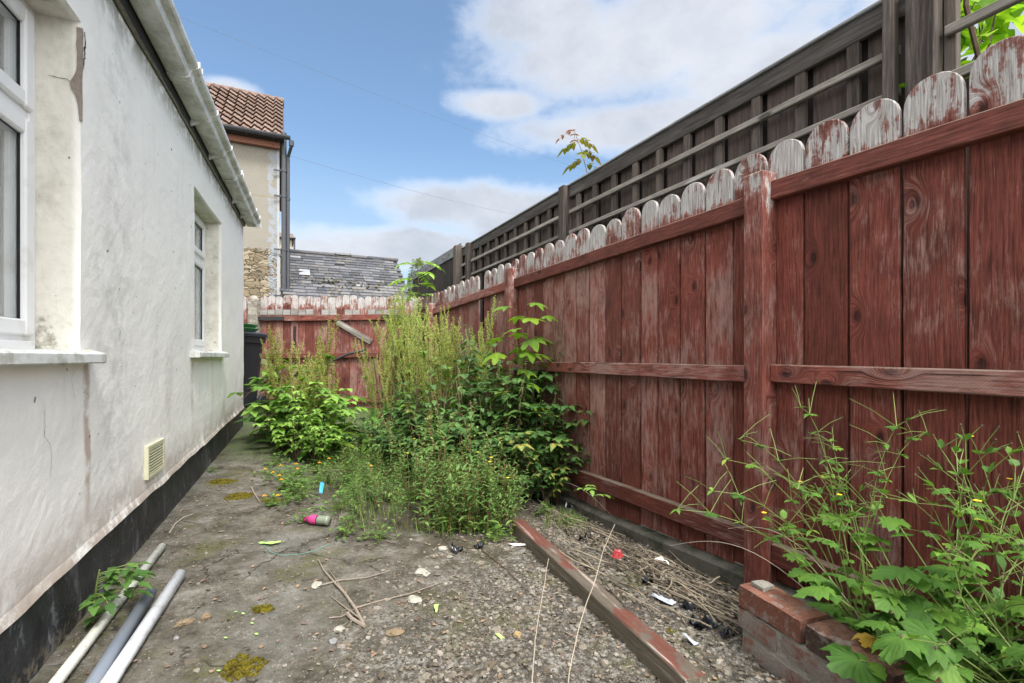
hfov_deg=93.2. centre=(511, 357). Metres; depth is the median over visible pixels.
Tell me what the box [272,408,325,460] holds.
bramble bush
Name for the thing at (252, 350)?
wheelie bin
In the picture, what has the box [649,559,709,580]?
dry stalk
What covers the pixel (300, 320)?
gate fence
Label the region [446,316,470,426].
dock plant
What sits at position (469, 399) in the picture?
nettle plant
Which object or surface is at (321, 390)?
bramble bush
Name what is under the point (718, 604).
dry stalk
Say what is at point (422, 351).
dock plant
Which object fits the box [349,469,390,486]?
weed
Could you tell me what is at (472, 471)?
willowherb
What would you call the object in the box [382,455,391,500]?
willowherb
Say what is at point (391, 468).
weed
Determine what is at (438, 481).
willowherb
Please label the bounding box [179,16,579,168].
overhead wire
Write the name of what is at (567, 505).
plastic sheet
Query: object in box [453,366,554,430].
bramble bush
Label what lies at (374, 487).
willowherb
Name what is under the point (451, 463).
willowherb
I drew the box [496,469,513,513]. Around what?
willowherb
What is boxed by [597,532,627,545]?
dry stalk
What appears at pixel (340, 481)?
weed
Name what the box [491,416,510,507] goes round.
willowherb
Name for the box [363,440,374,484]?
willowherb
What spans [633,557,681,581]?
dry stalk
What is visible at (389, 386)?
dock plant
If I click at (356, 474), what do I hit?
weed
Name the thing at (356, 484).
willowherb
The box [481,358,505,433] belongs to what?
nettle plant
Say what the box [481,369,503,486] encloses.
nettle plant
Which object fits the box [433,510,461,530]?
weed
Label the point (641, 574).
dry stalk
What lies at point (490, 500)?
willowherb
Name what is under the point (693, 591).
dry stalk
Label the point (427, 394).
nettle plant
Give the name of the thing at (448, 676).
soil crumbs
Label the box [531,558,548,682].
dead stalk
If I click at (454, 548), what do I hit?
plastic sheet
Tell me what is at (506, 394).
bramble bush
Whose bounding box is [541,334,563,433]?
nettle plant
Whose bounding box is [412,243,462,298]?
feather board fence
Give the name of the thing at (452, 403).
nettle plant
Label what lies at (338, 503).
weed
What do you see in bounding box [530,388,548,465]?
nettle plant
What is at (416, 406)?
dead weed
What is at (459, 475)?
willowherb
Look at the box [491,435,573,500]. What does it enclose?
bramble bush
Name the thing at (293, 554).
twine
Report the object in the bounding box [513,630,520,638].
stone
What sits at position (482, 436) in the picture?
nettle plant
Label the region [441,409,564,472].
bramble bush
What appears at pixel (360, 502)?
willowherb
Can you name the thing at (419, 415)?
bramble bush
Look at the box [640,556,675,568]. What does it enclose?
dry stalk
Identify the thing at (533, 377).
nettle plant
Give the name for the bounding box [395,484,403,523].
willowherb
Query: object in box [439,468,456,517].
willowherb
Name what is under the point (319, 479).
marigold plant
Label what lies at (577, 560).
dry stalk
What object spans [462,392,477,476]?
nettle plant
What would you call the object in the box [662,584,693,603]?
dry stalk
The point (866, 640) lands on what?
fallen leaf
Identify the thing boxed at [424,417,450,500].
willowherb
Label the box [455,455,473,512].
willowherb
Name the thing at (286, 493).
weed
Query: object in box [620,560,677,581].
dry stalk
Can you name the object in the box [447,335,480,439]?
nettle plant
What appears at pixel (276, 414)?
bramble bush
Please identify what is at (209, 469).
weed
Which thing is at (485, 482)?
willowherb
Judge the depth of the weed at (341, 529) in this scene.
2.36 m
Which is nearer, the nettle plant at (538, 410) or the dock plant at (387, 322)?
the nettle plant at (538, 410)
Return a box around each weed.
[207,466,220,472]
[253,462,291,476]
[261,451,291,467]
[263,466,302,483]
[263,488,299,509]
[266,477,313,499]
[274,457,318,474]
[277,469,311,488]
[284,469,321,489]
[285,508,318,523]
[288,478,319,501]
[306,454,334,463]
[307,462,329,472]
[311,455,331,464]
[311,465,348,483]
[314,489,362,514]
[316,456,344,468]
[325,441,370,462]
[328,444,362,461]
[329,515,365,540]
[333,473,356,486]
[335,447,365,463]
[335,457,372,476]
[335,481,366,499]
[339,477,370,494]
[341,460,368,471]
[343,447,388,467]
[344,467,372,483]
[345,490,359,503]
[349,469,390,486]
[355,458,393,478]
[357,520,401,543]
[359,454,396,471]
[365,458,411,480]
[370,338,386,455]
[371,479,413,499]
[390,336,392,472]
[391,361,402,449]
[410,367,418,473]
[418,505,456,532]
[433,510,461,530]
[454,513,481,532]
[459,511,505,533]
[479,518,507,537]
[481,524,516,542]
[531,501,553,517]
[559,510,581,524]
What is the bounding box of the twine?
[264,544,327,555]
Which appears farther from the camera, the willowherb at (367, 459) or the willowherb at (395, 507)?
the willowherb at (367, 459)
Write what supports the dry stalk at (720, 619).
on the ground at (234, 458)
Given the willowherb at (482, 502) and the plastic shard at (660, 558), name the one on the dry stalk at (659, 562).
the plastic shard at (660, 558)
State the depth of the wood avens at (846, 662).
1.12 m
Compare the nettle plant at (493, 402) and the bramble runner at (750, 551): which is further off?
the nettle plant at (493, 402)
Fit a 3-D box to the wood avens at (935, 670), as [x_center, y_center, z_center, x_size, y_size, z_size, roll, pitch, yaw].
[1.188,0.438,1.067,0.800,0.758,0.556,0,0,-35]
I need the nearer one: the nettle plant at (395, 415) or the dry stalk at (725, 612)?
the dry stalk at (725, 612)
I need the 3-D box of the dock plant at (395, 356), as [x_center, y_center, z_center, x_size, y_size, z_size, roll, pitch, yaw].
[-1.084,0.135,4.481,0.607,1.488,0.519,-2,2,-23]
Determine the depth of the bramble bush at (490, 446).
3.14 m
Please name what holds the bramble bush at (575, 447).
on the ground at (234, 458)
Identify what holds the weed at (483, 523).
on the ground at (234, 458)
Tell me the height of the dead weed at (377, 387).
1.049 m
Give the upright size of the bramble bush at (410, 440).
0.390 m
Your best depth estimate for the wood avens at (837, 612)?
1.39 m
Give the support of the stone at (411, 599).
on the ground at (234, 458)
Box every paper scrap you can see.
[258,541,280,543]
[511,543,525,545]
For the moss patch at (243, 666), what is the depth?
1.38 m
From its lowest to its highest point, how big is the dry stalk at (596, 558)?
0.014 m
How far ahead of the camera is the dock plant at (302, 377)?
4.25 m
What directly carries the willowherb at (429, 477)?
on the ground at (234, 458)
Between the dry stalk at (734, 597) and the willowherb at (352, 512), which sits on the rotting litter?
the dry stalk at (734, 597)
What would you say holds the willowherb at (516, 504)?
on the ground at (234, 458)
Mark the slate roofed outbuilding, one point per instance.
(313, 274)
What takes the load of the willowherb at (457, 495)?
on the ground at (234, 458)
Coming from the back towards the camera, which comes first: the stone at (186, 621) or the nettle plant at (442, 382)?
the nettle plant at (442, 382)
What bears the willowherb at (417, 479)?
on the ground at (234, 458)
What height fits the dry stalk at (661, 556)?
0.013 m
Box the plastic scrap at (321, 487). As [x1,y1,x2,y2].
[319,482,323,492]
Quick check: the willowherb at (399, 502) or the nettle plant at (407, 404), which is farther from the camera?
the nettle plant at (407, 404)
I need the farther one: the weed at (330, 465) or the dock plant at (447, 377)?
the dock plant at (447, 377)
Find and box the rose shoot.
[555,129,600,174]
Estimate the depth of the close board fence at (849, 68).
2.40 m
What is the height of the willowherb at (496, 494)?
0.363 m
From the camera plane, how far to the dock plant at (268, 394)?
4.29 m
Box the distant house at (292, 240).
[280,233,295,248]
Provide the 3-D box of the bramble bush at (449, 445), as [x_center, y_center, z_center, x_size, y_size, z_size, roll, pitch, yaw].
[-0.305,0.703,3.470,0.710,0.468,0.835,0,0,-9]
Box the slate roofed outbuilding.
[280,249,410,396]
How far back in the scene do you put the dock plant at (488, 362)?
4.38 m
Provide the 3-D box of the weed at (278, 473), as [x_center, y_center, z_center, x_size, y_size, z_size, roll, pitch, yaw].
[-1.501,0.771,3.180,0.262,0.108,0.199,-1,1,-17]
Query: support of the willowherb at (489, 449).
on the ground at (234, 458)
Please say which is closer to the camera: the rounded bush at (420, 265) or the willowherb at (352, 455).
the willowherb at (352, 455)
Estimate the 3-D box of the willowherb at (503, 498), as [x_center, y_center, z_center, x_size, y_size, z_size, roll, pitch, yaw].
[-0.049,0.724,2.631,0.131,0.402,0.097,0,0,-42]
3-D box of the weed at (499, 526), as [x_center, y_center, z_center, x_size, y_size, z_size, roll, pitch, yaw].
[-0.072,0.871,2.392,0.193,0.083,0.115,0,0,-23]
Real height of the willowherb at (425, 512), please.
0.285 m
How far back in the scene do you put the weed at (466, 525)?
2.53 m
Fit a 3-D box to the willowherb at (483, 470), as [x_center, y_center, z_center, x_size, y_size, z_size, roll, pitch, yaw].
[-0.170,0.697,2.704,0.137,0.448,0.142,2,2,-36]
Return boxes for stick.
[318,559,365,627]
[321,570,390,585]
[357,581,442,607]
[481,549,546,606]
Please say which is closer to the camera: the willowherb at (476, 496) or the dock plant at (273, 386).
the willowherb at (476, 496)
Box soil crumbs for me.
[46,477,788,682]
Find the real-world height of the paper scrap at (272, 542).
0.006 m
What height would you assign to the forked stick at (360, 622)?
0.027 m
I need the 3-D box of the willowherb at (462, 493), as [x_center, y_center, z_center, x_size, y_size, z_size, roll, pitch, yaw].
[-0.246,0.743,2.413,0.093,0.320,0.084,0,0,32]
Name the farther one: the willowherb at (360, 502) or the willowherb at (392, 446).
the willowherb at (392, 446)
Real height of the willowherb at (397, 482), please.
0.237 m
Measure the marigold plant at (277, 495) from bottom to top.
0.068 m
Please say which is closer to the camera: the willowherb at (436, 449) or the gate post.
the willowherb at (436, 449)
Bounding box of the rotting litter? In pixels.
[520,503,743,632]
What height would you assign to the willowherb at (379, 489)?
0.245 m
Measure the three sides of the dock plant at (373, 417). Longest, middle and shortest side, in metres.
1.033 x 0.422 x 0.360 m
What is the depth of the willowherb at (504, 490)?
2.74 m
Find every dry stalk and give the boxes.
[558,549,593,569]
[560,550,593,572]
[565,538,601,550]
[569,548,630,571]
[569,551,593,567]
[581,564,644,596]
[582,525,617,538]
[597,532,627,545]
[600,578,627,609]
[602,575,636,589]
[603,561,671,588]
[608,556,651,572]
[616,588,660,611]
[617,566,633,579]
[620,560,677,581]
[623,553,665,578]
[624,548,666,567]
[630,572,686,593]
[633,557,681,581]
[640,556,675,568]
[645,550,675,564]
[647,582,724,614]
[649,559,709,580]
[655,603,711,627]
[658,566,708,596]
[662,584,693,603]
[666,577,696,589]
[668,550,695,571]
[669,578,738,599]
[672,580,705,600]
[673,579,715,622]
[677,568,717,599]
[678,594,737,623]
[681,588,738,614]
[682,563,737,589]
[690,580,738,601]
[691,589,732,617]
[694,604,736,621]
[700,599,738,633]
[701,580,738,608]
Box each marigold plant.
[263,494,280,505]
[315,457,329,480]
[362,465,374,498]
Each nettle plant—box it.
[382,367,403,456]
[392,379,418,463]
[395,370,420,471]
[402,373,418,453]
[403,337,423,456]
[417,377,439,482]
[419,365,435,435]
[422,361,448,468]
[425,348,450,459]
[438,383,463,459]
[445,373,469,465]
[446,352,468,427]
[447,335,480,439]
[451,330,478,440]
[452,336,473,416]
[456,335,477,419]
[459,324,491,426]
[462,385,476,452]
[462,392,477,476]
[467,395,486,482]
[470,345,492,431]
[474,356,492,463]
[474,383,494,437]
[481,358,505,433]
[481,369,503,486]
[485,326,509,409]
[487,365,510,436]
[490,389,511,484]
[494,345,520,426]
[507,341,530,428]
[507,363,532,486]
[515,361,537,427]
[515,393,531,494]
[522,380,540,419]
[528,403,550,500]
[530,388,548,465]
[538,400,562,501]
[539,385,561,481]
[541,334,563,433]
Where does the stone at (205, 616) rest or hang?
on the ground at (234, 458)
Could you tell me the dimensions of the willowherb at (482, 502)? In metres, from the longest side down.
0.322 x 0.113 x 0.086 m
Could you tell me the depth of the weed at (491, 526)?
2.48 m
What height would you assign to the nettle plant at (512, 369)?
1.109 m
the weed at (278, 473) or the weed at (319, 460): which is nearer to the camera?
the weed at (278, 473)
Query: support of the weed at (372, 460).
on the ground at (234, 458)
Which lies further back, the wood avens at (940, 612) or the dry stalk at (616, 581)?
the dry stalk at (616, 581)
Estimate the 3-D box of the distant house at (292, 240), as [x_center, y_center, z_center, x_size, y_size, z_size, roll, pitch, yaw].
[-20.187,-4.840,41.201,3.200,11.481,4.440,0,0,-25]
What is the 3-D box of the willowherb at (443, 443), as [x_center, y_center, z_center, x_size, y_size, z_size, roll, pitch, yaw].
[-0.426,0.614,2.872,0.183,0.580,0.173,0,0,-35]
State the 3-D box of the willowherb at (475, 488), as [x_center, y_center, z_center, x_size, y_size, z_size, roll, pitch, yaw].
[-0.185,0.670,2.447,0.159,0.471,0.117,0,0,3]
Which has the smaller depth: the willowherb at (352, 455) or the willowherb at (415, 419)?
the willowherb at (415, 419)
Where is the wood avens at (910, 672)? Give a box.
[864,530,1023,682]
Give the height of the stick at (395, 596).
0.011 m
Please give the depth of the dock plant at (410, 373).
3.83 m
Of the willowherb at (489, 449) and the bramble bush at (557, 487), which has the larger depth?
the bramble bush at (557, 487)
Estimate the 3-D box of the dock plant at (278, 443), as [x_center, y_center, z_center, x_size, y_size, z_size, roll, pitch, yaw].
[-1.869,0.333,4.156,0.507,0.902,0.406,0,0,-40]
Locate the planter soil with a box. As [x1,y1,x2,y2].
[737,612,1019,682]
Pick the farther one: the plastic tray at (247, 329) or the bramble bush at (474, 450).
the plastic tray at (247, 329)
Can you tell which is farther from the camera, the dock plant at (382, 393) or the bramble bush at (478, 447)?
the dock plant at (382, 393)
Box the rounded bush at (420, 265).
[406,258,425,296]
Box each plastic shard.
[611,549,623,558]
[655,557,668,564]
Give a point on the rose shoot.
(582, 141)
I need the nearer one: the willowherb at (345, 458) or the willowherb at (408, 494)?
the willowherb at (408, 494)
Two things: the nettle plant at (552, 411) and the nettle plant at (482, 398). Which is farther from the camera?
the nettle plant at (482, 398)
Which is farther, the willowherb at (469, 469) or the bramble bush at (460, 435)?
the bramble bush at (460, 435)
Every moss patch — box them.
[205,478,237,484]
[218,653,268,681]
[224,492,253,499]
[252,604,274,613]
[257,498,284,503]
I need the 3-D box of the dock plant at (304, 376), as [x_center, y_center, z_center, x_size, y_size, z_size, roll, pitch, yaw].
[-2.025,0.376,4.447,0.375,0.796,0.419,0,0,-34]
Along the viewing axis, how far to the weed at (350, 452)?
3.87 m
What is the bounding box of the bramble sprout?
[575,484,613,503]
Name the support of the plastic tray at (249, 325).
on the plastic tray at (247, 329)
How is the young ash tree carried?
on the ground at (234, 458)
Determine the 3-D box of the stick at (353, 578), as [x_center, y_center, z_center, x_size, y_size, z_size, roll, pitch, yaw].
[-0.611,0.873,1.914,0.271,0.011,0.025,0,0,-29]
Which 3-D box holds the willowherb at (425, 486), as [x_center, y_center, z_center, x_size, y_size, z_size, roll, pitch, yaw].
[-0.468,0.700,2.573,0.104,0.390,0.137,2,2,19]
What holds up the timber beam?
on the ground at (234, 458)
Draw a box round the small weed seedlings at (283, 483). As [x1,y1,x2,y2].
[264,463,299,489]
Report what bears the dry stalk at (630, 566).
on the ground at (234, 458)
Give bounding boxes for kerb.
[549,488,823,610]
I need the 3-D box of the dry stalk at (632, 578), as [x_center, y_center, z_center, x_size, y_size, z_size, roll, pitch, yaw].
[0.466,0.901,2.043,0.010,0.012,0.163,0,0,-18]
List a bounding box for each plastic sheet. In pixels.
[450,542,463,553]
[473,541,484,549]
[565,501,572,508]
[579,532,592,539]
[642,575,653,584]
[679,601,695,610]
[689,613,717,630]
[719,626,735,637]
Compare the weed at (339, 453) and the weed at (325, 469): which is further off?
the weed at (339, 453)
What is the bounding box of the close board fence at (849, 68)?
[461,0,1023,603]
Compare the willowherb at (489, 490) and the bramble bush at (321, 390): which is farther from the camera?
the bramble bush at (321, 390)
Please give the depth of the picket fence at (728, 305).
1.87 m
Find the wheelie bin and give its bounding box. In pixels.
[243,331,267,407]
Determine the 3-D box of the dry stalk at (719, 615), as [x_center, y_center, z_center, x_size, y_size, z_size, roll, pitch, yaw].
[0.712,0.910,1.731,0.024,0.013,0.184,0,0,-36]
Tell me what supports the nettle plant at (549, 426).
on the ground at (234, 458)
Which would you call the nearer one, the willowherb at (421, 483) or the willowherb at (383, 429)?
the willowherb at (421, 483)
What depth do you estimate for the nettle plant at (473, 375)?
3.88 m
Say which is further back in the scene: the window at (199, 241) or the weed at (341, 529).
the window at (199, 241)
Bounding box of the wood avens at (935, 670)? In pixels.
[917,483,1023,682]
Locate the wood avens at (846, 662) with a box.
[793,426,1023,682]
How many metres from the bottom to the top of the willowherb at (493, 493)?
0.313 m
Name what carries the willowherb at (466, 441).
on the ground at (234, 458)
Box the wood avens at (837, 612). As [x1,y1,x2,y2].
[762,458,1016,637]
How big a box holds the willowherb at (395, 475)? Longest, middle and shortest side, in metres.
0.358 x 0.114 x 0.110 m
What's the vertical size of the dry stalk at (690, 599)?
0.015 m
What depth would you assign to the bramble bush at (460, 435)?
3.61 m
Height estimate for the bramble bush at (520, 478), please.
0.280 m
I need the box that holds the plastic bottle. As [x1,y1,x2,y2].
[304,515,331,525]
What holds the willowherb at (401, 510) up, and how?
on the ground at (234, 458)
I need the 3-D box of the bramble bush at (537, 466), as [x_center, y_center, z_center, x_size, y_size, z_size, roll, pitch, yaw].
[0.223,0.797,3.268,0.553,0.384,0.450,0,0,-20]
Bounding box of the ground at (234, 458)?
[29,402,903,682]
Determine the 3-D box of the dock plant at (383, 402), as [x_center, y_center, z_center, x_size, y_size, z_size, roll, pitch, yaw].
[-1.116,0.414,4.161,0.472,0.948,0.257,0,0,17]
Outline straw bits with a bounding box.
[58,479,783,682]
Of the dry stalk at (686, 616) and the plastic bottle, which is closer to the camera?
the dry stalk at (686, 616)
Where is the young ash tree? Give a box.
[383,261,443,400]
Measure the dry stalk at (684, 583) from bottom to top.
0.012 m
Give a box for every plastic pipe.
[48,543,165,682]
[85,587,156,682]
[100,569,185,682]
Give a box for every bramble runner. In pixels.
[670,541,817,600]
[728,527,858,616]
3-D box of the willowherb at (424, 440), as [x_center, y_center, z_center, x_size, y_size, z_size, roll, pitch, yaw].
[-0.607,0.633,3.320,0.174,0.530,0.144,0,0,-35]
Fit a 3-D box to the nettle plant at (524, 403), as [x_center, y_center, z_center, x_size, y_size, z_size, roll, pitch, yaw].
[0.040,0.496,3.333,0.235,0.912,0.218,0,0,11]
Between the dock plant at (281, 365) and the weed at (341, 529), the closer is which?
the weed at (341, 529)
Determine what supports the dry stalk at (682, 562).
on the ground at (234, 458)
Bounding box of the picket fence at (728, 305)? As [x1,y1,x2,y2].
[410,35,1023,642]
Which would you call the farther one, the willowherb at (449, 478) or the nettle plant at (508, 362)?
the nettle plant at (508, 362)
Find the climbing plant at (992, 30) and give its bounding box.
[899,0,1023,88]
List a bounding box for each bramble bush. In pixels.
[227,360,367,418]
[253,385,347,451]
[254,379,368,442]
[261,384,321,442]
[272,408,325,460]
[281,422,351,463]
[349,410,401,459]
[368,428,431,471]
[385,406,457,462]
[391,426,457,476]
[394,395,492,444]
[415,422,480,471]
[421,426,520,483]
[426,422,509,445]
[435,405,558,484]
[439,436,502,475]
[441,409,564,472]
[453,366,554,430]
[462,372,562,436]
[463,404,593,495]
[470,434,548,483]
[476,459,556,503]
[485,436,577,486]
[490,428,559,492]
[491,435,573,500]
[504,398,568,464]
[516,426,583,500]
[516,451,589,503]
[518,459,571,504]
[539,454,583,505]
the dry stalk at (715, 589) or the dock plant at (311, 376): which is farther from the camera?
the dock plant at (311, 376)
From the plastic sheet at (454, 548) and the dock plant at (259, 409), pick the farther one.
the dock plant at (259, 409)
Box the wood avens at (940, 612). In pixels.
[843,422,1023,682]
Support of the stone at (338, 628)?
on the ground at (234, 458)
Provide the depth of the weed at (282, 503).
2.74 m
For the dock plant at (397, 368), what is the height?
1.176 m
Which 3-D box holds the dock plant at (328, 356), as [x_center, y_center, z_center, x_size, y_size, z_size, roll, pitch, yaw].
[-1.845,0.197,4.326,0.568,1.192,0.624,0,0,-27]
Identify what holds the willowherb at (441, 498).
on the ground at (234, 458)
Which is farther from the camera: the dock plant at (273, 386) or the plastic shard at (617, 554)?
the dock plant at (273, 386)
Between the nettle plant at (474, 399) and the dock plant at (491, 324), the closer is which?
the nettle plant at (474, 399)
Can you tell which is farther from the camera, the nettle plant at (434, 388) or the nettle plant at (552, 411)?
the nettle plant at (434, 388)
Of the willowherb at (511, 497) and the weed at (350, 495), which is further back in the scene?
the weed at (350, 495)
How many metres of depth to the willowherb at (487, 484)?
2.56 m
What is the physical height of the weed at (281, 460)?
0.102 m
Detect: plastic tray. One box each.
[243,323,257,327]
[244,327,258,331]
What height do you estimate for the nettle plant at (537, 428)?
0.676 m
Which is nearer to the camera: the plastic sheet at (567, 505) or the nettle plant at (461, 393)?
the plastic sheet at (567, 505)
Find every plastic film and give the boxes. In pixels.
[652,593,675,604]
[682,633,698,645]
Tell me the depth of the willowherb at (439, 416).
3.15 m
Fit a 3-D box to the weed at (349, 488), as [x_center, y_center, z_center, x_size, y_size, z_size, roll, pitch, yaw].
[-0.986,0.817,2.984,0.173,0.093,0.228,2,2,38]
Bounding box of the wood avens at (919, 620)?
[855,434,1023,682]
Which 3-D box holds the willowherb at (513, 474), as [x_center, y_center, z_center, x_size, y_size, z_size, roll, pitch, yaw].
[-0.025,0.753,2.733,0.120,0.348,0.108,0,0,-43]
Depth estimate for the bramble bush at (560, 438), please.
3.27 m
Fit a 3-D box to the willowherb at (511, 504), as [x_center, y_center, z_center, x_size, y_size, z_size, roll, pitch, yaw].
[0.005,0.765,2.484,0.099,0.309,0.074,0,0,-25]
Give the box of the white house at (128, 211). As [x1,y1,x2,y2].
[0,0,260,682]
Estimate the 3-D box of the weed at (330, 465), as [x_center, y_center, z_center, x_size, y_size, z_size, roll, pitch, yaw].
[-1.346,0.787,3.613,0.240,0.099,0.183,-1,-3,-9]
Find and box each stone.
[174,617,195,626]
[200,612,210,620]
[311,581,321,588]
[329,637,337,644]
[333,626,344,631]
[385,628,404,636]
[407,595,421,603]
[415,568,429,576]
[438,546,447,551]
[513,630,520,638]
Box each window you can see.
[0,0,34,348]
[193,210,205,350]
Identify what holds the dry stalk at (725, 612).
on the ground at (234, 458)
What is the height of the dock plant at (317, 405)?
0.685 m
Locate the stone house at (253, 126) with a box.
[205,81,293,302]
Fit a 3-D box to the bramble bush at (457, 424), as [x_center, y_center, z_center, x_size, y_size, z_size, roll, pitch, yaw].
[-0.132,0.640,3.451,0.846,0.623,0.742,0,0,-39]
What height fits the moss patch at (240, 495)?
0.014 m
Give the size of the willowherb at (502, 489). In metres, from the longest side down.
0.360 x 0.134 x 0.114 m
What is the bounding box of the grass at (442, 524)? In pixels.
[251,407,589,537]
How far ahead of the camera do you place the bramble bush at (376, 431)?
3.89 m
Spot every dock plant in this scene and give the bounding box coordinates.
[234,331,286,441]
[249,357,302,448]
[249,422,286,437]
[250,353,282,442]
[259,344,303,449]
[260,324,302,443]
[270,351,330,447]
[271,313,338,443]
[276,341,329,448]
[281,422,358,460]
[292,355,312,439]
[297,364,350,450]
[301,374,337,456]
[313,341,353,444]
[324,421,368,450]
[325,361,358,428]
[351,324,396,440]
[355,338,384,452]
[362,351,395,455]
[367,293,424,448]
[370,336,401,424]
[372,341,416,461]
[377,284,430,450]
[378,304,423,440]
[381,325,433,462]
[382,293,448,456]
[386,326,406,424]
[388,293,460,466]
[393,304,443,431]
[410,352,439,427]
[411,326,454,445]
[421,303,455,415]
[427,305,458,408]
[434,313,455,425]
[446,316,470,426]
[465,328,494,429]
[471,295,500,404]
[477,331,495,404]
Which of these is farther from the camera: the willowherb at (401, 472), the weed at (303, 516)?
the willowherb at (401, 472)
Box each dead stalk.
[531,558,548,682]
[568,524,614,682]
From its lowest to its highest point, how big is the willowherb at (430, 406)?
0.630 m
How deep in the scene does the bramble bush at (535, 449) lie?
3.23 m
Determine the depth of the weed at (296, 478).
3.09 m
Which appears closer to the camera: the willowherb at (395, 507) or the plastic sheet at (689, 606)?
the plastic sheet at (689, 606)
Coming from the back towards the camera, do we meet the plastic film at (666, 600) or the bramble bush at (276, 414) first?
the bramble bush at (276, 414)
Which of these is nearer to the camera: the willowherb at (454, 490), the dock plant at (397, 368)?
the willowherb at (454, 490)
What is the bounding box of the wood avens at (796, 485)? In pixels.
[670,379,947,624]
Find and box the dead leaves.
[86,471,771,682]
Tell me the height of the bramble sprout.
0.134 m
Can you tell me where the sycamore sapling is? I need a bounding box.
[481,302,558,416]
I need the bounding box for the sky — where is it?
[173,0,1023,289]
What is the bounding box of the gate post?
[248,295,260,397]
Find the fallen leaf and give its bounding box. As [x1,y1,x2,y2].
[851,632,878,648]
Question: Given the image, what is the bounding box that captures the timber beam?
[512,519,707,682]
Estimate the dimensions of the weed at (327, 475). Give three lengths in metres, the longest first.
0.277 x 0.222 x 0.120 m
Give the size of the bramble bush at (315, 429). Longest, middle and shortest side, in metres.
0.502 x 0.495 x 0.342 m
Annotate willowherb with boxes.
[325,460,336,490]
[333,448,346,487]
[339,440,351,472]
[341,485,357,527]
[347,435,357,476]
[351,463,367,513]
[351,469,362,503]
[353,442,361,479]
[353,479,366,516]
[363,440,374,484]
[366,462,382,505]
[368,448,382,483]
[368,465,376,504]
[372,470,383,508]
[375,400,396,460]
[376,467,385,496]
[379,404,400,474]
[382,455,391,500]
[383,473,399,528]
[386,418,410,494]
[386,449,405,505]
[392,465,401,501]
[394,484,406,526]
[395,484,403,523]
[396,458,406,490]
[401,476,412,508]
[402,437,411,474]
[404,400,435,503]
[407,429,427,501]
[409,467,414,489]
[411,440,436,528]
[412,453,430,517]
[413,450,433,519]
[414,410,437,487]
[414,446,431,516]
[416,459,434,519]
[417,398,437,488]
[417,477,434,532]
[421,451,435,516]
[422,459,439,515]
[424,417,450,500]
[428,473,437,506]
[429,412,455,509]
[430,486,440,529]
[432,456,446,516]
[435,396,454,489]
[435,452,454,523]
[436,480,447,520]
[438,454,450,499]
[438,463,458,532]
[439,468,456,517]
[440,478,458,530]
[442,454,460,503]
[442,460,457,516]
[444,459,458,504]
[445,456,460,517]
[448,454,466,514]
[449,479,462,532]
[451,454,463,513]
[452,404,481,506]
[454,458,466,515]
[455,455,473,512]
[455,476,470,536]
[457,400,478,502]
[457,415,478,479]
[457,459,468,500]
[458,446,487,535]
[460,438,490,516]
[460,476,478,533]
[461,462,476,529]
[463,455,477,513]
[466,457,483,515]
[467,468,482,519]
[471,458,487,521]
[472,459,488,522]
[473,452,496,517]
[474,457,491,515]
[476,445,492,512]
[478,461,499,532]
[478,476,486,520]
[479,462,494,527]
[479,462,499,523]
[481,452,499,510]
[482,420,496,508]
[485,460,503,523]
[485,474,499,517]
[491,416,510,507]
[493,488,505,526]
[494,455,511,525]
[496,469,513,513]
[497,459,511,523]
[498,461,513,514]
[499,460,519,509]
[500,466,518,517]
[502,447,522,512]
[504,475,521,529]
[505,463,533,535]
[508,463,516,517]
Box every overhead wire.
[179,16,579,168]
[292,156,511,213]
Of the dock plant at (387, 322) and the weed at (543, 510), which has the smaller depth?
the weed at (543, 510)
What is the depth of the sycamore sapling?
3.45 m
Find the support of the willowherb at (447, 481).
on the ground at (234, 458)
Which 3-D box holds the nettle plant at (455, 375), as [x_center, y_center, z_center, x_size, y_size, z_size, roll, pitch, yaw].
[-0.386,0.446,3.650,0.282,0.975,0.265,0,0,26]
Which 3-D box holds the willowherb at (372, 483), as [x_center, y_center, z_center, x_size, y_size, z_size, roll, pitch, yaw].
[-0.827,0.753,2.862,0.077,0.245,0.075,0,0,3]
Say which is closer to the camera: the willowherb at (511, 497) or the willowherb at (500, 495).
the willowherb at (500, 495)
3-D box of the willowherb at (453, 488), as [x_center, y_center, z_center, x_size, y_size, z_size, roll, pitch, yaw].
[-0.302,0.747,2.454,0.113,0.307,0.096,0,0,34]
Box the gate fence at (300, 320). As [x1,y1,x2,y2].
[243,295,423,408]
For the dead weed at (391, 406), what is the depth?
3.50 m
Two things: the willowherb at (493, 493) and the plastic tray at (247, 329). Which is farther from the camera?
the plastic tray at (247, 329)
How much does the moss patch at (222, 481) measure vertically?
0.014 m
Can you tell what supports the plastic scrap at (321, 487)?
on the ground at (234, 458)
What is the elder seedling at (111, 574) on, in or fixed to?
on the ground at (234, 458)
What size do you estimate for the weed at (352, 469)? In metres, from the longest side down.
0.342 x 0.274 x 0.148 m
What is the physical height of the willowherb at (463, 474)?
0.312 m
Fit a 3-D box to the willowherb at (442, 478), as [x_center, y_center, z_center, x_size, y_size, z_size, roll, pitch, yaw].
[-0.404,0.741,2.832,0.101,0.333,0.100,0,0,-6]
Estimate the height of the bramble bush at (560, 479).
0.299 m
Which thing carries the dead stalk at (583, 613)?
on the ground at (234, 458)
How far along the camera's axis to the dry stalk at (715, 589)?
1.87 m
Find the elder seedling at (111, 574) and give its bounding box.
[78,561,157,626]
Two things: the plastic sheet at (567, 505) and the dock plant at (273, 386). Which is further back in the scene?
the dock plant at (273, 386)
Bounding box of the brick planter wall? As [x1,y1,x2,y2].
[738,578,942,682]

